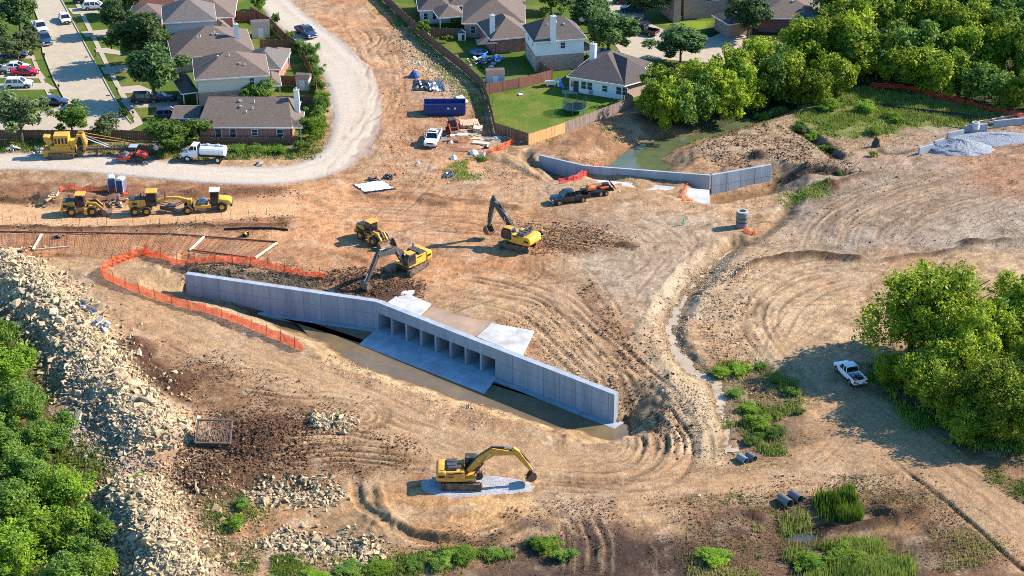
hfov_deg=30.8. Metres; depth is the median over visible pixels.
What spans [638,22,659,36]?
pickup truck
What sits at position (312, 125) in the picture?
hedge shrub
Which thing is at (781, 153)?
clods
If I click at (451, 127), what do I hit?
skid loader
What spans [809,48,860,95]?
woodland tree
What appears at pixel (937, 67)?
woodland tree
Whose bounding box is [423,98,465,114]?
roll off dumpster
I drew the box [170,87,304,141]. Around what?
brick house
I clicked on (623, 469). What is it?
haul road
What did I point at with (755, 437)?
bush
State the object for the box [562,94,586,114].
trampoline
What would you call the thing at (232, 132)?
window
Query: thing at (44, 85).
sidewalk
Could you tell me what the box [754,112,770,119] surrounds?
bush
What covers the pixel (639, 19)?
suv
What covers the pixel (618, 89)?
window
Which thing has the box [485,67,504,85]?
garden shed
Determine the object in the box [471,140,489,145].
lumber stack
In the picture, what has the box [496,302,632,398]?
rubble
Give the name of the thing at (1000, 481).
grass
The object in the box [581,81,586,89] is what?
window
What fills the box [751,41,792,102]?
tree
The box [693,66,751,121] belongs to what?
tree
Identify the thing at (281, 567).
grass
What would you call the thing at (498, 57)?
debris pile
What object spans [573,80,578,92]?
door
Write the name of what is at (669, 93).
tree
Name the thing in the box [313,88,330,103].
hedge shrub
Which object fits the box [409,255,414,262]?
window
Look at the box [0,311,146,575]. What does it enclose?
weeds
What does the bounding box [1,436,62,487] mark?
shrub
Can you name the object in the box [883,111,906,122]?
bush
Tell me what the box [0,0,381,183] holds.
gravel road
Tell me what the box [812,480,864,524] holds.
reeds
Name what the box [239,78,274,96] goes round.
tree
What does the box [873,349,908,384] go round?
tree
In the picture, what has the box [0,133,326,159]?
weeds
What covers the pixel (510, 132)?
wooden fence
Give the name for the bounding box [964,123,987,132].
concrete barrier
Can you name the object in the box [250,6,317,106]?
wooden fence
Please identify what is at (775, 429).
bush
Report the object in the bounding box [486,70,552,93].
wooden fence
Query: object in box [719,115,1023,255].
clods
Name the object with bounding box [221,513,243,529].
bush
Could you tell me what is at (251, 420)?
clods
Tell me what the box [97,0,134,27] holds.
tree
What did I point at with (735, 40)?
driveway
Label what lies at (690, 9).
brown brick house
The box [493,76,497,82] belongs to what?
door
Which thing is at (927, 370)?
tree
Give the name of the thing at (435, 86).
plastic sheet
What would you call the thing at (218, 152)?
water truck
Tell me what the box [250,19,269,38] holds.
garden shed
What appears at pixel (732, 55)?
tree
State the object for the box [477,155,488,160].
bush
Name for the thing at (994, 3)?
woodland tree
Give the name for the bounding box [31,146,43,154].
debris pile
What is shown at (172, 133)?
tree
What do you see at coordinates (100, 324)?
debris pile
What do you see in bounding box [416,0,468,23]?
long roof house
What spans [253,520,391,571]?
rock pile
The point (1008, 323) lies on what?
tree
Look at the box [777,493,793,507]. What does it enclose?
corrugated pipe
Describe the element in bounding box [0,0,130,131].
street
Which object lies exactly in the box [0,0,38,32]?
tree
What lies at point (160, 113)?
suv
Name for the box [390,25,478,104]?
rubble
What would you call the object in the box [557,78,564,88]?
play slide
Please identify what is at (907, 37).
woodland tree
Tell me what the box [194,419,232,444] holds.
bar screen
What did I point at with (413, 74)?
tarp bundle
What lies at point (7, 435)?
shrub
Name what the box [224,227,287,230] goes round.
silt fence
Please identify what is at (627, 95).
wooden fence
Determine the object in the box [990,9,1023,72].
woodland tree
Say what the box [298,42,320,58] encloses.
hedge shrub
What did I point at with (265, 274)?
clods
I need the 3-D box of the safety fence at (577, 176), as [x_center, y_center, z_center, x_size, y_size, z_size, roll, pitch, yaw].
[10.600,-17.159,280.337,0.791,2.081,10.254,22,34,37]
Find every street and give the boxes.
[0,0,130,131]
[607,0,738,63]
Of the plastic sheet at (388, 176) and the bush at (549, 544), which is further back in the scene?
the plastic sheet at (388, 176)
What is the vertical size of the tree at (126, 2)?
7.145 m
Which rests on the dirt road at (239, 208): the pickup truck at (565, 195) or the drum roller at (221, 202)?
the drum roller at (221, 202)
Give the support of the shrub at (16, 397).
on the ground at (828, 280)
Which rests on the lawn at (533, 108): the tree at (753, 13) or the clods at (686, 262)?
the tree at (753, 13)
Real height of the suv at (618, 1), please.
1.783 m
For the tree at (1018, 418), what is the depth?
210.28 m
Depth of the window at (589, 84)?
310.75 m
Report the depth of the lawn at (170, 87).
322.90 m
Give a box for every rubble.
[42,362,162,477]
[92,450,270,575]
[321,353,548,428]
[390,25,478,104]
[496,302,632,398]
[636,252,749,472]
[691,254,784,407]
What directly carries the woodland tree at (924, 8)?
on the ground at (828, 280)
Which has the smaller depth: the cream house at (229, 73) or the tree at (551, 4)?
the cream house at (229, 73)
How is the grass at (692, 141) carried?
on the ground at (828, 280)
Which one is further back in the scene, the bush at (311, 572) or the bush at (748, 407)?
the bush at (748, 407)
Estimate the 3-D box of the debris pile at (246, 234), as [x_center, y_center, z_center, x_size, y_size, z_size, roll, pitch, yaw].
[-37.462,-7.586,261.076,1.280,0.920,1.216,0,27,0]
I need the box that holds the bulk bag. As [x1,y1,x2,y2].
[469,149,477,154]
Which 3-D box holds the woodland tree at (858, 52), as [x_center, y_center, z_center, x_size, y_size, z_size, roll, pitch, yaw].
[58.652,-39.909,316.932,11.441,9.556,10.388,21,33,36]
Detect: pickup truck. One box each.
[30,19,48,31]
[35,31,52,45]
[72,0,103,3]
[294,24,317,38]
[424,128,446,146]
[549,188,590,205]
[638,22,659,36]
[833,360,866,385]
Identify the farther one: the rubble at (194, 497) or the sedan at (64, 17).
the sedan at (64, 17)
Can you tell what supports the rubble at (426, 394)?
on the ground at (828, 280)
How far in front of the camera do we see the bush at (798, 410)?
218.90 m
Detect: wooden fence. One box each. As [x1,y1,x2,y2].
[0,129,121,139]
[121,129,193,141]
[194,136,297,144]
[235,11,254,21]
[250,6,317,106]
[259,39,291,49]
[276,95,314,105]
[280,75,295,85]
[383,0,482,88]
[430,27,460,37]
[483,79,527,143]
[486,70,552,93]
[528,97,631,144]
[539,62,551,75]
[625,90,632,105]
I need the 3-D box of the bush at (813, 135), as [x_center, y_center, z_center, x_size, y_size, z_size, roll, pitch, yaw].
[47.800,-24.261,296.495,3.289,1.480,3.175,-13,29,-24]
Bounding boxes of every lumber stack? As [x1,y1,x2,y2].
[452,148,468,151]
[455,95,468,103]
[459,118,479,128]
[463,131,481,136]
[470,137,486,140]
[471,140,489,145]
[473,125,482,133]
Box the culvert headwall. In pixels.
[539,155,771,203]
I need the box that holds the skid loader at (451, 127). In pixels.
[445,117,460,133]
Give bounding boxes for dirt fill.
[422,306,496,336]
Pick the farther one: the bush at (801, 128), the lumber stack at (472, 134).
the bush at (801, 128)
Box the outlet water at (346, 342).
[282,318,628,439]
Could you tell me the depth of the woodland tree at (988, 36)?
318.92 m
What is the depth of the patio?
311.75 m
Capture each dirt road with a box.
[0,195,302,225]
[768,331,1023,569]
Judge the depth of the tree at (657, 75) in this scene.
304.46 m
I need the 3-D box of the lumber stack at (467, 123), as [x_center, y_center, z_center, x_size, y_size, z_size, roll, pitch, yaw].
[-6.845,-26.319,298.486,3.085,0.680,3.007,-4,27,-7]
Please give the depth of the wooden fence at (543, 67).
319.51 m
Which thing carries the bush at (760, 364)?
on the ground at (828, 280)
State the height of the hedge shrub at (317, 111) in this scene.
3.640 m
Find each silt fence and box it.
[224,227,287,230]
[862,100,980,118]
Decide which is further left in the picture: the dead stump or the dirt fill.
the dirt fill
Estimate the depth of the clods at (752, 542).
198.62 m
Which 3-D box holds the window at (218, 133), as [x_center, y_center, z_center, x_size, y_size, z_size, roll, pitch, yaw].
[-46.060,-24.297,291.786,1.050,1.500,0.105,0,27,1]
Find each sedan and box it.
[0,51,28,58]
[3,61,30,69]
[10,65,39,75]
[40,95,68,105]
[58,12,71,23]
[148,91,173,102]
[596,47,618,52]
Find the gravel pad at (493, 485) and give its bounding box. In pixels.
[420,476,534,497]
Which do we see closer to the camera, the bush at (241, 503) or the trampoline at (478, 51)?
the bush at (241, 503)
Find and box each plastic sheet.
[382,174,393,179]
[412,79,434,90]
[428,82,439,90]
[434,80,445,90]
[442,170,452,177]
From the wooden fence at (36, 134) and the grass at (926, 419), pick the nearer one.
the grass at (926, 419)
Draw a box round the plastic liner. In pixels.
[352,180,395,193]
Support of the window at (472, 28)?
in the hip roof house at (500, 22)
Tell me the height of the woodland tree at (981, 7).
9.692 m
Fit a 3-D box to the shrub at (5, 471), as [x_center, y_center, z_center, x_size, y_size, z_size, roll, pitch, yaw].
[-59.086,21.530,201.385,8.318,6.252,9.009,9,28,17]
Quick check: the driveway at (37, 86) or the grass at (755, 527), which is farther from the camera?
the driveway at (37, 86)
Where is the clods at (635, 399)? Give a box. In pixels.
[577,279,696,459]
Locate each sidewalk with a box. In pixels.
[31,56,50,94]
[75,2,142,129]
[625,4,663,31]
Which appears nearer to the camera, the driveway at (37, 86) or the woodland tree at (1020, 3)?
the driveway at (37, 86)
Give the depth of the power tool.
273.58 m
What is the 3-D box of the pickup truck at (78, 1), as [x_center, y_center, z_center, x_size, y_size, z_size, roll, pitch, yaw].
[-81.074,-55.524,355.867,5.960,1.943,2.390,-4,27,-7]
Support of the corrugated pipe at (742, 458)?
on the haul road at (623, 469)
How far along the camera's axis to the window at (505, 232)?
256.14 m
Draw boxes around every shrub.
[0,317,21,350]
[0,340,39,390]
[0,377,49,433]
[0,412,28,470]
[0,464,14,482]
[0,475,45,527]
[0,515,47,575]
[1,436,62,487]
[16,408,78,460]
[17,503,99,562]
[30,532,107,575]
[32,463,98,509]
[65,501,116,541]
[82,546,119,575]
[283,29,294,39]
[291,138,314,151]
[292,38,304,51]
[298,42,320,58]
[299,115,327,139]
[303,53,319,66]
[303,105,326,121]
[308,94,330,112]
[310,61,326,78]
[310,76,330,90]
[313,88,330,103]
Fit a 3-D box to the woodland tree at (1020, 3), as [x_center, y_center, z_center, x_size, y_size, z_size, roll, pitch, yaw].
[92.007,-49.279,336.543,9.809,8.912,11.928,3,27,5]
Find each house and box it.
[130,0,229,50]
[133,0,237,26]
[167,22,290,74]
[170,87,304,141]
[173,51,281,105]
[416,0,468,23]
[433,0,525,53]
[457,28,465,40]
[522,14,597,71]
[660,0,733,22]
[711,0,819,36]
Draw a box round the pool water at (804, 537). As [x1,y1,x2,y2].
[784,531,815,541]
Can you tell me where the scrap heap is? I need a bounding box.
[482,136,505,142]
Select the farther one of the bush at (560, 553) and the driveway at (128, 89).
the driveway at (128, 89)
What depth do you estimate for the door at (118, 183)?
273.30 m
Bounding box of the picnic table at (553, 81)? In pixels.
[545,80,555,86]
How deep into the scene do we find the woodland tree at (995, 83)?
303.36 m
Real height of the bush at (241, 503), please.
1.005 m
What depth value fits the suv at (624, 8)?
349.93 m
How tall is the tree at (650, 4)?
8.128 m
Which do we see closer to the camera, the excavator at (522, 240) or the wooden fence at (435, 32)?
the excavator at (522, 240)
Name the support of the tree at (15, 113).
on the ground at (828, 280)
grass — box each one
[188,474,1022,575]
[201,491,315,575]
[313,544,516,575]
[442,155,489,180]
[546,123,727,165]
[686,491,1005,575]
[694,104,1023,467]
[713,358,802,455]
[771,177,833,208]
[795,85,995,139]
[856,359,1023,454]
[885,99,1011,123]
[982,465,1023,503]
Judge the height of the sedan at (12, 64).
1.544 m
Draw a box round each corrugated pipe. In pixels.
[736,453,748,463]
[745,451,756,461]
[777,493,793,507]
[788,490,803,503]
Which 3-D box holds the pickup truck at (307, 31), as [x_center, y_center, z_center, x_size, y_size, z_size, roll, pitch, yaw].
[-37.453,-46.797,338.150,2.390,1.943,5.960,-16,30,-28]
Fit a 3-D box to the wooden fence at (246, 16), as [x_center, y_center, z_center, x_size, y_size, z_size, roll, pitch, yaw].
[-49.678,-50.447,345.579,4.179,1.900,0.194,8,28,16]
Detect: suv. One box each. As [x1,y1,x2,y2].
[0,64,9,74]
[3,76,33,88]
[82,0,101,10]
[130,91,159,103]
[154,106,172,119]
[612,0,625,3]
[620,4,643,12]
[630,16,644,22]
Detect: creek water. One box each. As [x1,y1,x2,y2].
[609,106,788,170]
[665,251,738,451]
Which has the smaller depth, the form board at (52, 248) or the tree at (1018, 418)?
the tree at (1018, 418)
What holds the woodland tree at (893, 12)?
on the ground at (828, 280)
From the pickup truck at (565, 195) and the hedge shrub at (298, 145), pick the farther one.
the hedge shrub at (298, 145)
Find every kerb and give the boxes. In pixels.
[32,9,64,113]
[61,0,131,123]
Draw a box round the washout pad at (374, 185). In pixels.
[355,181,392,190]
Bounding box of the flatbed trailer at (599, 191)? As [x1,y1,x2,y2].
[580,180,615,196]
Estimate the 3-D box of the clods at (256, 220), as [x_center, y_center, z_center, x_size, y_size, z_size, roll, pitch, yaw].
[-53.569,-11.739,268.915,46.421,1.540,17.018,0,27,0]
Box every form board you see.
[0,230,170,234]
[32,234,42,249]
[35,246,69,249]
[171,233,276,241]
[189,236,204,250]
[192,249,255,258]
[255,242,277,257]
[971,114,1021,122]
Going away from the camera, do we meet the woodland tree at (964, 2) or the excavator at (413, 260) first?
the excavator at (413, 260)
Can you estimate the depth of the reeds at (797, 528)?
199.90 m
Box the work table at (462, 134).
[457,133,467,138]
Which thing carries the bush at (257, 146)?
on the ground at (828, 280)
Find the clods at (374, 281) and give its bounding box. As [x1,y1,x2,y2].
[313,266,426,297]
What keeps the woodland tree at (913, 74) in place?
on the ground at (828, 280)
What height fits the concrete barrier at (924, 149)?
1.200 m
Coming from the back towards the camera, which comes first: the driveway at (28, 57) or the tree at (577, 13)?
the tree at (577, 13)
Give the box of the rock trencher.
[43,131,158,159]
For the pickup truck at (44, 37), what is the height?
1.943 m
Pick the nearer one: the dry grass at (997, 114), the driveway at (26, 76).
the dry grass at (997, 114)
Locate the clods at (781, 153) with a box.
[691,120,863,185]
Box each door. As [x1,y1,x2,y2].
[108,179,114,190]
[116,181,122,192]
[258,28,263,37]
[299,80,304,90]
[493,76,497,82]
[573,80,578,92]
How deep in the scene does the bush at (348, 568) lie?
191.99 m
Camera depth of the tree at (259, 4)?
349.98 m
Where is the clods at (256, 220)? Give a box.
[0,186,300,234]
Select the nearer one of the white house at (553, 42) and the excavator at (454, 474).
the excavator at (454, 474)
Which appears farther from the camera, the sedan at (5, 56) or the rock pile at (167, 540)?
the sedan at (5, 56)
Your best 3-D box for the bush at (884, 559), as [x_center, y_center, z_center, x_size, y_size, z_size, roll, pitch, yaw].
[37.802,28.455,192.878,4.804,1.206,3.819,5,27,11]
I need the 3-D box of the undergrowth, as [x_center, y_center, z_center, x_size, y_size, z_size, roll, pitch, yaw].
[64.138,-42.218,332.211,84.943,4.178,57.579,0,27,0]
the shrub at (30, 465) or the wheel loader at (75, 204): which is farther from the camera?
the wheel loader at (75, 204)
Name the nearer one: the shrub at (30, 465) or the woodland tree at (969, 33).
the shrub at (30, 465)
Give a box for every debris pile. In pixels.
[6,144,20,152]
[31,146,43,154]
[45,191,58,201]
[92,316,110,331]
[105,193,127,206]
[241,231,248,236]
[467,54,497,67]
[486,55,503,61]
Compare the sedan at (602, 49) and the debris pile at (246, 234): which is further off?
the sedan at (602, 49)
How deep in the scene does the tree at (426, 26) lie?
337.28 m
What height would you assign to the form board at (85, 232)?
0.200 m
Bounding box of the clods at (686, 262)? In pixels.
[6,128,1023,488]
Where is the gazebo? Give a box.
[475,37,496,54]
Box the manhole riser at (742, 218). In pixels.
[736,209,748,228]
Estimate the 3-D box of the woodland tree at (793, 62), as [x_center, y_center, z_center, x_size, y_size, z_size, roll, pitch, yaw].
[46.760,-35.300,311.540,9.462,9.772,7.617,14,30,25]
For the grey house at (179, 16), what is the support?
on the lawn at (170, 87)
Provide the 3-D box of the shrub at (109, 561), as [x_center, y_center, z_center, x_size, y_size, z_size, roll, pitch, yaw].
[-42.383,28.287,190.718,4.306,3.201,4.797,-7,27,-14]
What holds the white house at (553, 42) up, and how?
on the lawn at (533, 108)
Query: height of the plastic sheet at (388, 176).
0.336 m
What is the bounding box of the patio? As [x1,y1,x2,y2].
[562,90,576,93]
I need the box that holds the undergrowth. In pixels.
[735,0,1021,115]
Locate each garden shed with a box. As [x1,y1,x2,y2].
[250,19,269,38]
[295,72,311,90]
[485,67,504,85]
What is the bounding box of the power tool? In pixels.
[598,182,608,189]
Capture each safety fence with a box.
[59,183,127,195]
[100,246,302,350]
[143,247,323,277]
[483,136,515,153]
[558,163,601,183]
[681,198,693,200]
[743,227,756,233]
[871,80,1023,116]
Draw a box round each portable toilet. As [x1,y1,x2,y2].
[106,173,114,192]
[115,175,126,192]
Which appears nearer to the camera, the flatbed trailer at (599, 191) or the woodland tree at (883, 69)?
the flatbed trailer at (599, 191)
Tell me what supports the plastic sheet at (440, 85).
on the ground at (828, 280)
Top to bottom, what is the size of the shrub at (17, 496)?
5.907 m
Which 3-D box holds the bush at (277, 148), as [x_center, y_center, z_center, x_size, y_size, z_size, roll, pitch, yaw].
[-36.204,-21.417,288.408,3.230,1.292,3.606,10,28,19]
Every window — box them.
[215,128,221,136]
[229,129,235,136]
[249,78,254,84]
[251,129,257,134]
[276,129,283,136]
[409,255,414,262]
[470,26,475,32]
[503,229,508,235]
[560,42,565,48]
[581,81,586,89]
[587,82,592,90]
[602,85,607,91]
[616,86,621,94]
[622,87,627,95]
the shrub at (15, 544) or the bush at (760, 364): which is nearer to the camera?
the shrub at (15, 544)
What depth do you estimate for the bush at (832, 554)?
193.19 m
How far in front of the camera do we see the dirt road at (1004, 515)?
212.87 m
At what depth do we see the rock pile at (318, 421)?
217.99 m
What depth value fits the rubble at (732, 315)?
238.55 m
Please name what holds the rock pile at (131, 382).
on the ground at (828, 280)
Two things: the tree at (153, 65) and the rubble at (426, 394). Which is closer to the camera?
the rubble at (426, 394)
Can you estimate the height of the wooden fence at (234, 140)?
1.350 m
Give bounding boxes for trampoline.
[470,48,487,56]
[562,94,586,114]
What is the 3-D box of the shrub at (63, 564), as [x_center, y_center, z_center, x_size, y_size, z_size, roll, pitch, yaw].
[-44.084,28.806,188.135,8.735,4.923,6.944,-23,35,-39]
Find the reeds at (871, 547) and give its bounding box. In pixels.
[781,533,917,575]
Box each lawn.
[0,0,315,138]
[383,0,828,133]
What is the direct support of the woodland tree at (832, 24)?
on the ground at (828, 280)
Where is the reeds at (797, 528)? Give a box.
[778,506,811,537]
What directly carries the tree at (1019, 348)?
on the ground at (828, 280)
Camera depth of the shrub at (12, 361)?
224.10 m
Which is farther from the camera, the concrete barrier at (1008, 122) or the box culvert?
the concrete barrier at (1008, 122)
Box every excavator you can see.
[359,243,431,290]
[436,446,536,491]
[483,195,540,252]
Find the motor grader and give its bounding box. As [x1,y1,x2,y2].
[128,188,193,215]
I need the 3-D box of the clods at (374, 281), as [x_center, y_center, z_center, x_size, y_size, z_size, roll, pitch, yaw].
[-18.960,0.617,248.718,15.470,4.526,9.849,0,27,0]
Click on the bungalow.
(614, 74)
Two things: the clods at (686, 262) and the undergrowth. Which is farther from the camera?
the undergrowth
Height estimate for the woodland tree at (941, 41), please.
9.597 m
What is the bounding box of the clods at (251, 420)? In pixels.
[170,410,314,495]
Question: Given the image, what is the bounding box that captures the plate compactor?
[585,182,597,190]
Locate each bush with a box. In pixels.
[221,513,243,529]
[228,144,244,152]
[231,497,249,510]
[244,143,264,151]
[266,144,286,153]
[297,566,332,575]
[334,558,363,575]
[362,555,396,575]
[403,555,424,572]
[423,549,456,570]
[447,544,476,565]
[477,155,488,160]
[482,546,511,559]
[522,533,540,546]
[529,533,559,555]
[549,540,579,562]
[695,546,734,567]
[710,366,732,378]
[725,387,746,399]
[727,361,753,377]
[735,401,760,414]
[742,430,763,444]
[743,414,772,431]
[752,361,767,368]
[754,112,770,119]
[762,423,787,437]
[767,375,783,382]
[771,106,788,115]
[780,386,801,395]
[791,121,807,132]
[793,549,829,573]
[794,406,806,414]
[805,129,822,140]
[814,97,841,110]
[817,141,835,152]
[823,540,866,567]
[836,170,843,175]
[851,99,877,113]
[860,554,895,573]
[866,124,887,134]
[869,151,878,156]
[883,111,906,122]
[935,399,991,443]
[1000,90,1018,109]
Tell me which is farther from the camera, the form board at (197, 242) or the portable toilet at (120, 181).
the portable toilet at (120, 181)
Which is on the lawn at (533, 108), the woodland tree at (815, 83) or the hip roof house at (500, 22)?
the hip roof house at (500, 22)
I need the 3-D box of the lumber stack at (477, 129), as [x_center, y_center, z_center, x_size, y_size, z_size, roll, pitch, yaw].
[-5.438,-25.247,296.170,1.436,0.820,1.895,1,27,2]
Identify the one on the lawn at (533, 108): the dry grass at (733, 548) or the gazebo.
the gazebo
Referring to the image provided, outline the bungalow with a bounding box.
[566,41,654,99]
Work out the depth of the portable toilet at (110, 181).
274.26 m
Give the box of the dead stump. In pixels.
[871,136,879,147]
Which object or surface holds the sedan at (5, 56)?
on the driveway at (28, 57)
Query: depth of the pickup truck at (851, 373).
225.44 m
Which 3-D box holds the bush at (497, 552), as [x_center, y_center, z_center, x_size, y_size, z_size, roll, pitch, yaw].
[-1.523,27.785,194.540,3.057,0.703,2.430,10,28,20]
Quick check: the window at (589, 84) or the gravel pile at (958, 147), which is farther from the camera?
the window at (589, 84)
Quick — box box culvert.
[185,272,622,428]
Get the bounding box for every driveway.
[0,53,33,58]
[0,70,45,78]
[0,83,57,89]
[68,8,99,13]
[82,29,107,36]
[95,48,121,54]
[100,65,128,73]
[121,96,181,107]
[122,85,151,93]
[711,33,747,47]
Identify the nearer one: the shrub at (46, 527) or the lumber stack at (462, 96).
the shrub at (46, 527)
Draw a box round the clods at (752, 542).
[334,472,1020,575]
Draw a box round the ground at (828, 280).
[0,0,1023,575]
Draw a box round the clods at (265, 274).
[180,262,330,309]
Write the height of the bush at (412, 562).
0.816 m
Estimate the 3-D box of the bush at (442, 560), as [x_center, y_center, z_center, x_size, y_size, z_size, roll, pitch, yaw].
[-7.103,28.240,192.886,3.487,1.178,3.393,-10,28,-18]
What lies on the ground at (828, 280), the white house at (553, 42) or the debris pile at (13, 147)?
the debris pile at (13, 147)
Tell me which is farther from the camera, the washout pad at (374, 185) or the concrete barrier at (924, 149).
the concrete barrier at (924, 149)
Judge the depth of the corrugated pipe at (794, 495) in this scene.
203.18 m
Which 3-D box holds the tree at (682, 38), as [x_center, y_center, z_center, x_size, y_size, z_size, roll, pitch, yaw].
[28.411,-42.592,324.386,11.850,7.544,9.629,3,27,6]
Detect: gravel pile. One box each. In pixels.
[928,139,994,155]
[945,131,1023,146]
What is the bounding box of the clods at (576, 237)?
[512,220,639,255]
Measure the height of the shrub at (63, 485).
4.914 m
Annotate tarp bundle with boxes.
[409,70,419,78]
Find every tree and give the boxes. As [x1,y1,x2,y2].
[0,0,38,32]
[0,12,8,36]
[0,28,41,60]
[0,87,54,142]
[53,98,89,134]
[89,111,119,136]
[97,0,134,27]
[99,12,171,52]
[112,0,139,11]
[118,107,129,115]
[125,40,190,101]
[145,117,212,149]
[177,97,190,104]
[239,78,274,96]
[250,0,266,10]
[271,12,279,23]
[416,19,430,34]
[452,17,461,27]
[539,0,568,15]
[557,0,612,33]
[583,4,640,48]
[625,0,670,19]
[634,77,664,120]
[639,61,684,87]
[641,23,707,62]
[651,75,694,130]
[674,71,721,126]
[678,57,736,94]
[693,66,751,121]
[706,42,758,80]
[724,0,774,38]
[736,58,768,110]
[737,35,778,60]
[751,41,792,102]
[776,47,813,103]
[778,13,831,66]
[790,63,834,104]
[807,11,850,61]
[809,0,851,13]
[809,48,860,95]
[818,1,845,52]
[833,25,896,76]
[834,3,888,52]
[836,0,887,27]
[851,260,966,355]
[866,18,908,67]
[866,45,911,84]
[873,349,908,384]
[875,0,896,16]
[875,0,924,31]
[887,18,940,56]
[890,338,979,415]
[892,257,989,333]
[896,0,941,32]
[898,43,941,91]
[905,46,971,95]
[913,19,979,66]
[915,0,982,34]
[923,295,1010,396]
[933,351,1023,435]
[942,20,994,68]
[948,61,989,98]
[949,0,985,5]
[958,0,995,29]
[959,287,1023,367]
[966,0,1021,12]
[974,269,1023,345]
[976,61,1023,109]
[977,20,1014,67]
[985,0,1023,31]
[985,380,1023,445]
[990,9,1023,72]
[996,335,1023,374]
[1005,69,1023,106]
[1011,0,1023,14]
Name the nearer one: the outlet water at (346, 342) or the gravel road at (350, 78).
the outlet water at (346, 342)
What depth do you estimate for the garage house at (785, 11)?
339.58 m
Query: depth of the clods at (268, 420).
219.28 m
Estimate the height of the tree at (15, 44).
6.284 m
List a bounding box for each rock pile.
[0,244,220,464]
[54,464,248,575]
[240,472,353,521]
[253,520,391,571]
[309,409,361,433]
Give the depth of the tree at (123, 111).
301.96 m
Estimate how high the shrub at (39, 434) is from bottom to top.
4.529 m
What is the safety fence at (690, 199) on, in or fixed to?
on the ground at (828, 280)
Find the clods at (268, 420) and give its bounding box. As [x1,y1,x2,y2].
[103,335,427,496]
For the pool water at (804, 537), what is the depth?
198.91 m
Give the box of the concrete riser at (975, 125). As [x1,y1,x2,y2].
[972,121,979,129]
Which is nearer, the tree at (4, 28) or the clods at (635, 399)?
the clods at (635, 399)
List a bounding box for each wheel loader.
[60,191,112,216]
[354,218,397,250]
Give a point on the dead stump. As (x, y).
(875, 143)
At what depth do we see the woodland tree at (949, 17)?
324.96 m
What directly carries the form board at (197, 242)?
on the rebar mat
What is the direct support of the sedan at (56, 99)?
on the street at (74, 69)
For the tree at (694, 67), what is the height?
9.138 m
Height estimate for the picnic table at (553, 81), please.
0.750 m
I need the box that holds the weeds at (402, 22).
[368,0,493,126]
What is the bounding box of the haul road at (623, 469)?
[63,234,902,497]
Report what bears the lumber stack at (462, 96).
on the ground at (828, 280)
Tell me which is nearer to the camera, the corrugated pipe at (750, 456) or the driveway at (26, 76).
the corrugated pipe at (750, 456)
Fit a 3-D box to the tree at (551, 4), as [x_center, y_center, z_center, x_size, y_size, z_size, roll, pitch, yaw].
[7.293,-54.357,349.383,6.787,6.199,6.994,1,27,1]
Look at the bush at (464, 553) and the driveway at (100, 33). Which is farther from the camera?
the driveway at (100, 33)
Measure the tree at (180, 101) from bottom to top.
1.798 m
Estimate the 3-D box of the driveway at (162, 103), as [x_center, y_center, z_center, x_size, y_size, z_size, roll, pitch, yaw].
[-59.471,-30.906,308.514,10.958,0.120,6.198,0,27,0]
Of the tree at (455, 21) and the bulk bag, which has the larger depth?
the tree at (455, 21)
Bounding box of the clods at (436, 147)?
[322,69,538,191]
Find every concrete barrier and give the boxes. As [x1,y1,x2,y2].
[918,143,933,154]
[933,138,945,143]
[947,129,963,138]
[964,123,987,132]
[993,117,1023,127]
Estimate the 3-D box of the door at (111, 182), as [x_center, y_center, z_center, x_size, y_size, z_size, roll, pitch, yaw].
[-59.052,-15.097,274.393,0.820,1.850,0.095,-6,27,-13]
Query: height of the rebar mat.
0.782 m
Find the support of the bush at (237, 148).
on the ground at (828, 280)
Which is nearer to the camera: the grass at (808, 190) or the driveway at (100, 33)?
the grass at (808, 190)
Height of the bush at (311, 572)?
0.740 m
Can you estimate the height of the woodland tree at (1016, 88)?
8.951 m
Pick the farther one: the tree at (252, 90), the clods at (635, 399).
the tree at (252, 90)
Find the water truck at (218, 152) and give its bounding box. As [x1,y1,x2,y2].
[180,142,228,163]
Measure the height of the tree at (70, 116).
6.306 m
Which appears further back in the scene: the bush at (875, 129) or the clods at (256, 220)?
the bush at (875, 129)
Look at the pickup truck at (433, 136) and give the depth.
290.75 m
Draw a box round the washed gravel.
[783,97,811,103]
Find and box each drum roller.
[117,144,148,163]
[194,187,232,211]
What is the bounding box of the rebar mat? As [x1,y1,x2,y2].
[0,233,277,258]
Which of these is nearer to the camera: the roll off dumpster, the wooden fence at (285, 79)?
the roll off dumpster
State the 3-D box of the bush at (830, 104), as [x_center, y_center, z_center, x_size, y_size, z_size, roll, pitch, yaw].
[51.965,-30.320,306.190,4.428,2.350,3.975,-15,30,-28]
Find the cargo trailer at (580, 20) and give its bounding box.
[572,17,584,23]
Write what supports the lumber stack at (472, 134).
on the ground at (828, 280)
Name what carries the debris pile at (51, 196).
on the ground at (828, 280)

